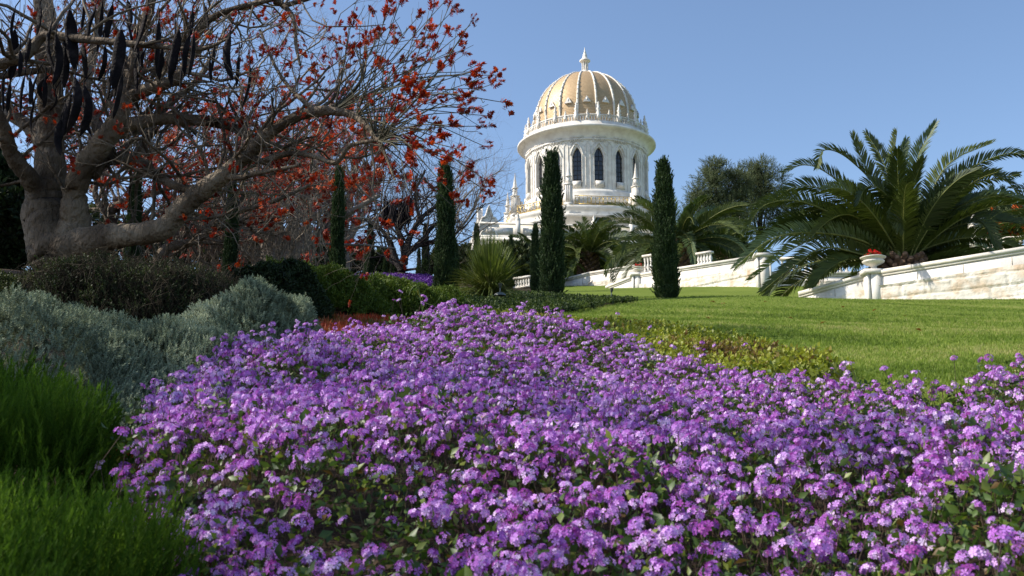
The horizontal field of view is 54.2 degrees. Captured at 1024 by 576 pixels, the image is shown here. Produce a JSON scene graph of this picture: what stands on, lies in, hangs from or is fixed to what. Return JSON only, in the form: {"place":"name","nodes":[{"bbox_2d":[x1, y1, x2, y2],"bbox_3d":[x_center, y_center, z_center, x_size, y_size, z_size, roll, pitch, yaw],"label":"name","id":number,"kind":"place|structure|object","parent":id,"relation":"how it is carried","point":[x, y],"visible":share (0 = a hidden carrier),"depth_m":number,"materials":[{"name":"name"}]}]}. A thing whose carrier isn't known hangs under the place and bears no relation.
{"place":"outdoors","nodes":[
{"label":"outdoors","id":0,"kind":"place"},
{"bbox_2d":[0,269,1023,575],"bbox_3d":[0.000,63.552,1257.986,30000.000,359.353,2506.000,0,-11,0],"label":"ground","id":1,"kind":"structure","parent":0,"point":[692,293],"depth_m":3.26,"materials":[{"name":"grass"},{"name":"plant"}]},
{"bbox_2d":[0,148,30,270],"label":"evergreen tree","id":2,"kind":"object","parent":1,"relation":"on","point":[12,240],"visible":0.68,"depth_m":15.05,"materials":[{"name":"green plant"}]},
{"bbox_2d":[0,269,32,299],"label":"green bush","id":3,"kind":"object","parent":1,"relation":"on","point":[7,280],"visible":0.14,"depth_m":7.86,"materials":[{"name":"green plant"}]},
{"bbox_2d":[0,347,145,556],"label":"bush","id":4,"kind":"object","parent":1,"relation":"on","point":[56,423],"visible":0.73,"depth_m":2.12,"materials":[{"name":"green plant"}]},
{"bbox_2d":[0,282,200,435],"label":"silver bush","id":5,"kind":"object","parent":1,"relation":"on","point":[36,317],"visible":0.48,"depth_m":4.20,"materials":[{"name":"green plant"}]},
{"bbox_2d":[0,458,217,575],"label":"bush","id":6,"kind":"object","parent":1,"relation":"on","point":[42,536],"visible":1,"depth_m":1.42,"materials":[{"name":"green plant"}]},
{"bbox_2d":[123,167,144,260],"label":"cypress","id":7,"kind":"object","parent":1,"relation":"on","point":[132,250],"visible":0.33,"depth_m":14.95,"materials":[{"name":"green plant"}]},
{"bbox_2d":[7,243,268,337],"bbox_3d":[-3.223,0.174,8.408,2.453,1.182,2.019,0,-11,0],"label":"dry bush","id":8,"kind":"object","parent":1,"relation":"on","point":[133,287],"visible":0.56,"depth_m":7.86,"materials":[{"name":"brown plant"}]},
{"bbox_2d":[120,427,156,485],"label":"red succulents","id":9,"kind":"object","parent":1,"relation":"on","point":[132,457],"visible":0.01,"depth_m":3.16,"materials":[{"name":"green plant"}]},
{"bbox_2d":[67,312,239,449],"bbox_3d":[-1.546,0.486,4.690,1.124,0.704,1.610,0,-11,0],"label":"silver bush","id":10,"kind":"object","parent":1,"relation":"on","point":[171,330],"visible":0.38,"depth_m":4.29,"materials":[{"name":"green plant"}]},
{"bbox_2d":[88,201,329,267],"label":"evergreen tree","id":11,"kind":"object","parent":1,"relation":"on","point":[95,216],"visible":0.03,"depth_m":40.79,"materials":[{"name":"green plant"}]},
{"bbox_2d":[25,32,401,270],"bbox_3d":[-5.400,-1.750,16.495,7.581,4.808,3.972,-3,-11,16],"label":"coral tree","id":12,"kind":"object","parent":1,"relation":"on","point":[192,242],"visible":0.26,"depth_m":15.91,"materials":[{"name":"brown plant"}]},
{"bbox_2d":[220,183,239,273],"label":"cypress","id":13,"kind":"object","parent":1,"relation":"on","point":[230,252],"visible":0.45,"depth_m":14.65,"materials":[{"name":"green plant"}]},
{"bbox_2d":[143,273,324,394],"bbox_3d":[-1.596,0.326,6.049,1.131,0.964,2.018,0,-11,0],"label":"silver bush","id":14,"kind":"object","parent":1,"relation":"on","point":[254,303],"visible":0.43,"depth_m":5.62,"materials":[{"name":"green plant"}]},
{"bbox_2d":[219,263,251,281],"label":"dark bush","id":15,"kind":"object","parent":1,"relation":"on","point":[236,272],"depth_m":11.90,"materials":[{"name":"green plant"}]},
{"bbox_2d":[158,191,328,271],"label":"dry vines","id":16,"kind":"object","parent":1,"relation":"on","point":[295,244],"visible":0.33,"depth_m":17.26,"materials":[{"name":"brown plant"}]},
{"bbox_2d":[0,0,514,306],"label":"coral tree","id":17,"kind":"object","parent":1,"relation":"on","point":[55,214],"visible":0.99,"depth_m":10.12,"materials":[{"name":"brown plant"}]},
{"bbox_2d":[238,256,337,320],"bbox_3d":[-2.468,0.138,10.687,1.243,1.028,2.097,0,-11,0],"label":"dark bush","id":18,"kind":"object","parent":1,"relation":"on","point":[291,275],"visible":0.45,"depth_m":10.27,"materials":[{"name":"green plant"}]},
{"bbox_2d":[150,17,428,271],"bbox_3d":[-4.615,-2.277,19.845,6.347,7.235,5.730,0,-11,0],"label":"coral tree","id":19,"kind":"object","parent":1,"relation":"on","point":[355,222],"visible":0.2,"depth_m":19.46,"materials":[{"name":"brown plant"}]},
{"bbox_2d":[312,245,320,265],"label":"cypress","id":20,"kind":"object","parent":1,"relation":"on","point":[317,257],"visible":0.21,"depth_m":36.79,"materials":[{"name":"green plant"}]},
{"bbox_2d":[326,164,347,269],"bbox_3d":[-2.510,-0.771,14.425,0.302,2.175,0.307,4,-12,-21],"label":"cypress","id":21,"kind":"object","parent":1,"relation":"on","point":[337,254],"visible":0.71,"depth_m":14.39,"materials":[{"name":"green plant"}]},
{"bbox_2d":[263,255,411,318],"bbox_3d":[-2.490,0.221,13.196,2.325,1.122,4.463,0,-11,0],"label":"juniper mound","id":22,"kind":"object","parent":1,"relation":"on","point":[341,294],"visible":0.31,"depth_m":11.78,"materials":[{"name":"green plant"}]},
{"bbox_2d":[212,65,501,270],"bbox_3d":[-5.874,-4.029,35.157,11.418,8.339,7.684,-4,-12,21],"label":"coral tree","id":23,"kind":"object","parent":1,"relation":"on","point":[379,173],"visible":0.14,"depth_m":34.83,"materials":[{"name":"red plant"}]},
{"bbox_2d":[362,223,375,273],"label":"cypress","id":24,"kind":"object","parent":1,"relation":"on","point":[370,267],"visible":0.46,"depth_m":30.65,"materials":[{"name":"green plant"}]},
{"bbox_2d":[316,311,449,345],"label":"red succulents","id":25,"kind":"object","parent":1,"relation":"on","point":[341,321],"visible":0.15,"depth_m":10.23,"materials":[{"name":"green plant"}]},
{"bbox_2d":[382,257,387,272],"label":"cypress","id":26,"kind":"object","parent":1,"relation":"on","point":[385,267],"visible":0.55,"depth_m":40.87,"materials":[{"name":"green plant"}]},
{"bbox_2d":[389,260,397,272],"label":"cypress","id":27,"kind":"object","parent":1,"relation":"on","point":[394,268],"visible":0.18,"depth_m":37.72,"materials":[{"name":"green plant"}]},
{"bbox_2d":[354,272,433,285],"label":"distant lantana","id":28,"kind":"object","parent":1,"relation":"on","point":[426,279],"visible":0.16,"depth_m":28.19,"materials":[{"name":"purple plant"}]},
{"bbox_2d":[321,240,472,277],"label":"evergreen tree","id":29,"kind":"object","parent":1,"relation":"on","point":[379,267],"visible":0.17,"depth_m":60.99,"materials":[{"name":"green plant"}]},
{"bbox_2d":[341,271,470,317],"bbox_3d":[-1.505,0.356,14.707,2.011,0.894,4.452,0,-11,0],"label":"juniper mound","id":30,"kind":"object","parent":1,"relation":"on","point":[404,285],"visible":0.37,"depth_m":12.98,"materials":[{"name":"green plant"}]},
{"bbox_2d":[415,248,420,273],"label":"cypress","id":31,"kind":"object","parent":1,"relation":"on","point":[418,268],"visible":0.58,"depth_m":38.85,"materials":[{"name":"green plant"}]},
{"bbox_2d":[420,222,430,273],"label":"cypress","id":32,"kind":"object","parent":1,"relation":"on","point":[425,266],"visible":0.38,"depth_m":32.67,"materials":[{"name":"green plant"}]},
{"bbox_2d":[409,279,442,314],"bbox_3d":[-0.566,0.151,6.571,0.271,0.444,0.106,-5,-12,22],"label":"weed stalk","id":33,"kind":"object","parent":1,"relation":"on","point":[418,292],"visible":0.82,"depth_m":6.60,"materials":[{"name":"green plant"}]},
{"bbox_2d":[323,81,543,275],"bbox_3d":[-2.826,-2.775,29.935,7.571,7.852,7.370,0,-11,0],"label":"bare tree","id":34,"kind":"object","parent":1,"relation":"on","point":[392,211],"visible":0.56,"depth_m":29.66,"materials":[{"name":"brown plant"}]},
{"bbox_2d":[429,160,458,292],"bbox_3d":[-1.507,-1.348,22.649,0.653,3.476,0.643,-5,-12,25],"label":"cypress","id":35,"kind":"object","parent":1,"relation":"on","point":[445,258],"visible":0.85,"depth_m":22.49,"materials":[{"name":"green plant"}]},
{"bbox_2d":[355,89,536,271],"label":"bare tree","id":36,"kind":"object","parent":1,"relation":"on","point":[466,194],"visible":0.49,"depth_m":51.54,"materials":[{"name":"brown plant"}]},
{"bbox_2d":[454,238,460,286],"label":"cypress","id":37,"kind":"object","parent":1,"relation":"on","point":[457,256],"visible":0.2,"depth_m":28.64,"materials":[{"name":"green plant"}]},
{"bbox_2d":[473,223,480,254],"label":"cypress","id":38,"kind":"object","parent":1,"relation":"on","point":[477,231],"visible":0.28,"depth_m":49.30,"materials":[{"name":"green plant"}]},
{"bbox_2d":[445,231,536,297],"bbox_3d":[-0.445,0.319,20.335,2.329,3.026,2.425,0,-11,0],"label":"strap leaf clump","id":39,"kind":"object","parent":1,"relation":"on","point":[489,272],"visible":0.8,"depth_m":20.13,"materials":[{"name":"green plant"}]},
{"bbox_2d":[508,233,514,286],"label":"cypress","id":40,"kind":"object","parent":1,"relation":"on","point":[511,249],"visible":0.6,"depth_m":63.49,"materials":[{"name":"green plant"}]},
{"bbox_2d":[459,238,565,286],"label":"dark shrub","id":41,"kind":"object","parent":1,"relation":"on","point":[520,247],"visible":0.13,"depth_m":64.41,"materials":[{"name":"green plant"}]},
{"bbox_2d":[513,275,530,287],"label":"balustrade","id":42,"kind":"object","parent":1,"relation":"on","point":[526,281],"visible":0.59,"depth_m":59.92,"materials":[{"name":"stone"}]},
{"bbox_2d":[421,286,637,315],"bbox_3d":[0.414,0.183,20.271,5.087,3.134,14.157,0,-11,0],"label":"dark groundcover","id":43,"kind":"object","parent":1,"relation":"on","point":[540,300],"visible":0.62,"depth_m":17.94,"materials":[{"name":"green plant"}]},
{"bbox_2d":[494,283,505,296],"bbox_3d":[-0.232,0.023,19.351,0.232,0.252,0.233,0,-11,0],"label":"garden spotlight","id":44,"kind":"object","parent":43,"relation":"on","point":[500,293],"visible":0.96,"depth_m":19.32,"materials":[{"name":"metal"}]},
{"bbox_2d":[529,222,540,291],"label":"cypress","id":45,"kind":"object","parent":1,"relation":"on","point":[534,262],"visible":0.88,"depth_m":34.74,"materials":[{"name":"green plant"}]},
{"bbox_2d":[508,232,586,276],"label":"date palm","id":46,"kind":"object","parent":1,"relation":"on","point":[522,236],"visible":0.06,"depth_m":73.30,"materials":[{"name":"green plant"}]},
{"bbox_2d":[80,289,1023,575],"bbox_3d":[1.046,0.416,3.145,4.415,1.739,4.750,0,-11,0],"label":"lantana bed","id":47,"kind":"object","parent":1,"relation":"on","point":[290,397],"visible":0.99,"depth_m":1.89,"materials":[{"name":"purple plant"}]},
{"bbox_2d":[535,146,568,292],"bbox_3d":[1.114,-1.838,28.193,0.947,4.580,0.896,-1,-11,5],"label":"cypress","id":48,"kind":"object","parent":1,"relation":"on","point":[552,268],"visible":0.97,"depth_m":27.93,"materials":[{"name":"green plant"}]},
{"bbox_2d":[539,216,649,277],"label":"date palm","id":49,"kind":"object","parent":1,"relation":"on","point":[591,244],"visible":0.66,"depth_m":74.97,"materials":[{"name":"green plant"}]},
{"bbox_2d":[460,47,741,278],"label":"domed shrine","id":50,"kind":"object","parent":1,"relation":"on","point":[589,124],"visible":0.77,"depth_m":138.45,"materials":[{"name":"white stone"}]},
{"bbox_2d":[539,158,541,184],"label":"window","id":51,"kind":"structure","parent":50,"relation":"in","point":[540,165],"depth_m":141.01,"materials":[{"name":"black glass"}]},
{"bbox_2d":[573,149,581,186],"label":"window","id":52,"kind":"structure","parent":50,"relation":"in","point":[577,157],"depth_m":137.59,"materials":[{"name":"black glass"}]},
{"bbox_2d":[594,148,602,180],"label":"window","id":53,"kind":"structure","parent":50,"relation":"in","point":[598,157],"depth_m":137.49,"materials":[{"name":"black glass"}]},
{"bbox_2d":[591,211,614,224],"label":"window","id":54,"kind":"structure","parent":50,"relation":"in","point":[598,211],"depth_m":133.00,"materials":[{"name":"glass"}]},
{"bbox_2d":[616,151,621,182],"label":"window","id":55,"kind":"structure","parent":50,"relation":"in","point":[618,157],"depth_m":138.36,"materials":[{"name":"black glass"}]},
{"bbox_2d":[633,157,634,176],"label":"window","id":56,"kind":"structure","parent":50,"relation":"in","point":[633,157],"depth_m":140.30,"materials":[{"name":"glass"}]},
{"bbox_2d":[565,264,646,285],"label":"stair wall","id":57,"kind":"structure","parent":1,"relation":"on","point":[594,278],"depth_m":66.00,"materials":[{"name":"stone"}]},
{"bbox_2d":[421,305,857,410],"bbox_3d":[0.470,0.390,8.645,2.465,1.998,8.887,1,-11,-4],"label":"edging groundcover","id":58,"kind":"object","parent":1,"relation":"on","point":[729,349],"visible":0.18,"depth_m":6.49,"materials":[{"name":"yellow plant"}]},
{"bbox_2d":[564,228,749,277],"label":"dark shrub","id":59,"kind":"object","parent":1,"relation":"on","point":[744,242],"visible":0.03,"depth_m":85.09,"materials":[{"name":"green plant"}]},
{"bbox_2d":[649,154,683,297],"bbox_3d":[4.396,-1.755,28.826,0.954,4.507,0.970,3,-11,-15],"label":"cypress","id":60,"kind":"object","parent":1,"relation":"on","point":[665,257],"visible":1,"depth_m":28.56,"materials":[{"name":"green plant"}]},
{"bbox_2d":[597,195,758,282],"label":"date palm","id":61,"kind":"object","parent":1,"relation":"on","point":[688,230],"visible":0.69,"depth_m":60.77,"materials":[{"name":"green plant"}]},
{"bbox_2d":[605,253,772,287],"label":"stair wall","id":62,"kind":"structure","parent":1,"relation":"on","point":[721,273],"depth_m":51.55,"materials":[{"name":"stone"}]},
{"bbox_2d":[632,266,644,271],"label":"garden urn","id":63,"kind":"object","parent":62,"relation":"on","point":[637,268],"visible":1,"depth_m":56.02,"materials":[{"name":"stone"}]},
{"bbox_2d":[642,254,651,271],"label":"balustrade","id":64,"kind":"object","parent":62,"relation":"on","point":[647,256],"visible":0.48,"depth_m":56.48,"materials":[{"name":"stone"}]},
{"bbox_2d":[695,251,713,263],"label":"balustrade","id":65,"kind":"object","parent":62,"relation":"on","point":[704,258],"visible":0.87,"depth_m":55.76,"materials":[{"name":"stone"}]},
{"bbox_2d":[678,154,766,229],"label":"pine tree","id":66,"kind":"object","parent":1,"relation":"on","point":[713,178],"visible":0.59,"depth_m":108.43,"materials":[{"name":"green plant"}]},
{"bbox_2d":[693,214,779,263],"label":"date palm","id":67,"kind":"object","parent":1,"relation":"on","point":[731,232],"visible":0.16,"depth_m":79.23,"materials":[{"name":"green plant"}]},
{"bbox_2d":[716,153,805,252],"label":"pine tree","id":68,"kind":"object","parent":1,"relation":"on","point":[764,175],"visible":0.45,"depth_m":111.51,"materials":[{"name":"green plant"}]},
{"bbox_2d":[542,295,1023,436],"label":"lawn grass","id":69,"kind":"structure","parent":1,"relation":"on","point":[1007,334],"depth_m":9.28,"materials":[{"name":"green plant"}]},
{"bbox_2d":[772,271,856,286],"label":"terrace wall","id":70,"kind":"structure","parent":1,"relation":"on","point":[837,276],"depth_m":48.61,"materials":[{"name":"stone"}]},
{"bbox_2d":[779,257,848,270],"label":"balustrade","id":71,"kind":"object","parent":70,"relation":"on","point":[781,259],"visible":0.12,"depth_m":49.24,"materials":[{"name":"stone"}]},
{"bbox_2d":[730,118,1023,296],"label":"date palm","id":72,"kind":"object","parent":1,"relation":"on","point":[899,223],"visible":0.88,"depth_m":36.62,"materials":[{"name":"green plant"}]},
{"bbox_2d":[798,246,1023,299],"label":"stair wall","id":73,"kind":"structure","parent":1,"relation":"on","point":[998,274],"depth_m":33.75,"materials":[{"name":"stone"}]},
{"bbox_2d":[860,254,885,267],"bbox_3d":[12.801,-0.827,35.408,0.884,0.566,0.884,0,-11,0],"label":"garden urn","id":74,"kind":"object","parent":73,"relation":"on","point":[874,261],"visible":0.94,"depth_m":35.18,"materials":[{"name":"stone"}]},
{"bbox_2d":[864,249,881,258],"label":"potted geranium","id":75,"kind":"object","parent":74,"relation":"in","point":[875,251],"visible":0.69,"depth_m":35.32,"materials":[{"name":"red plant"}]},
{"bbox_2d":[935,192,1010,252],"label":"evergreen tree","id":76,"kind":"object","parent":1,"relation":"on","point":[964,226],"visible":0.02,"depth_m":71.04,"materials":[{"name":"green plant"}]},
{"bbox_2d":[968,215,981,251],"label":"gate post","id":77,"kind":"object","parent":1,"relation":"on","point":[974,236],"visible":0.03,"depth_m":51.34,"materials":[{"name":"white stone"}]},
{"bbox_2d":[957,184,1023,250],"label":"date palm","id":78,"kind":"object","parent":1,"relation":"on","point":[1019,212],"visible":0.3,"depth_m":49.31,"materials":[{"name":"green plant"}]},
{"bbox_2d":[984,205,1023,236],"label":"flowering shrub","id":79,"kind":"object","parent":1,"relation":"on","point":[1014,231],"visible":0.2,"depth_m":63.38,"materials":[{"name":"green plant"}]},
{"bbox_2d":[0,0,1023,275],"label":"sky","id":80,"kind":"structure","parent":0,"point":[736,80],"materials":[{"name":"blue"}]}
]}

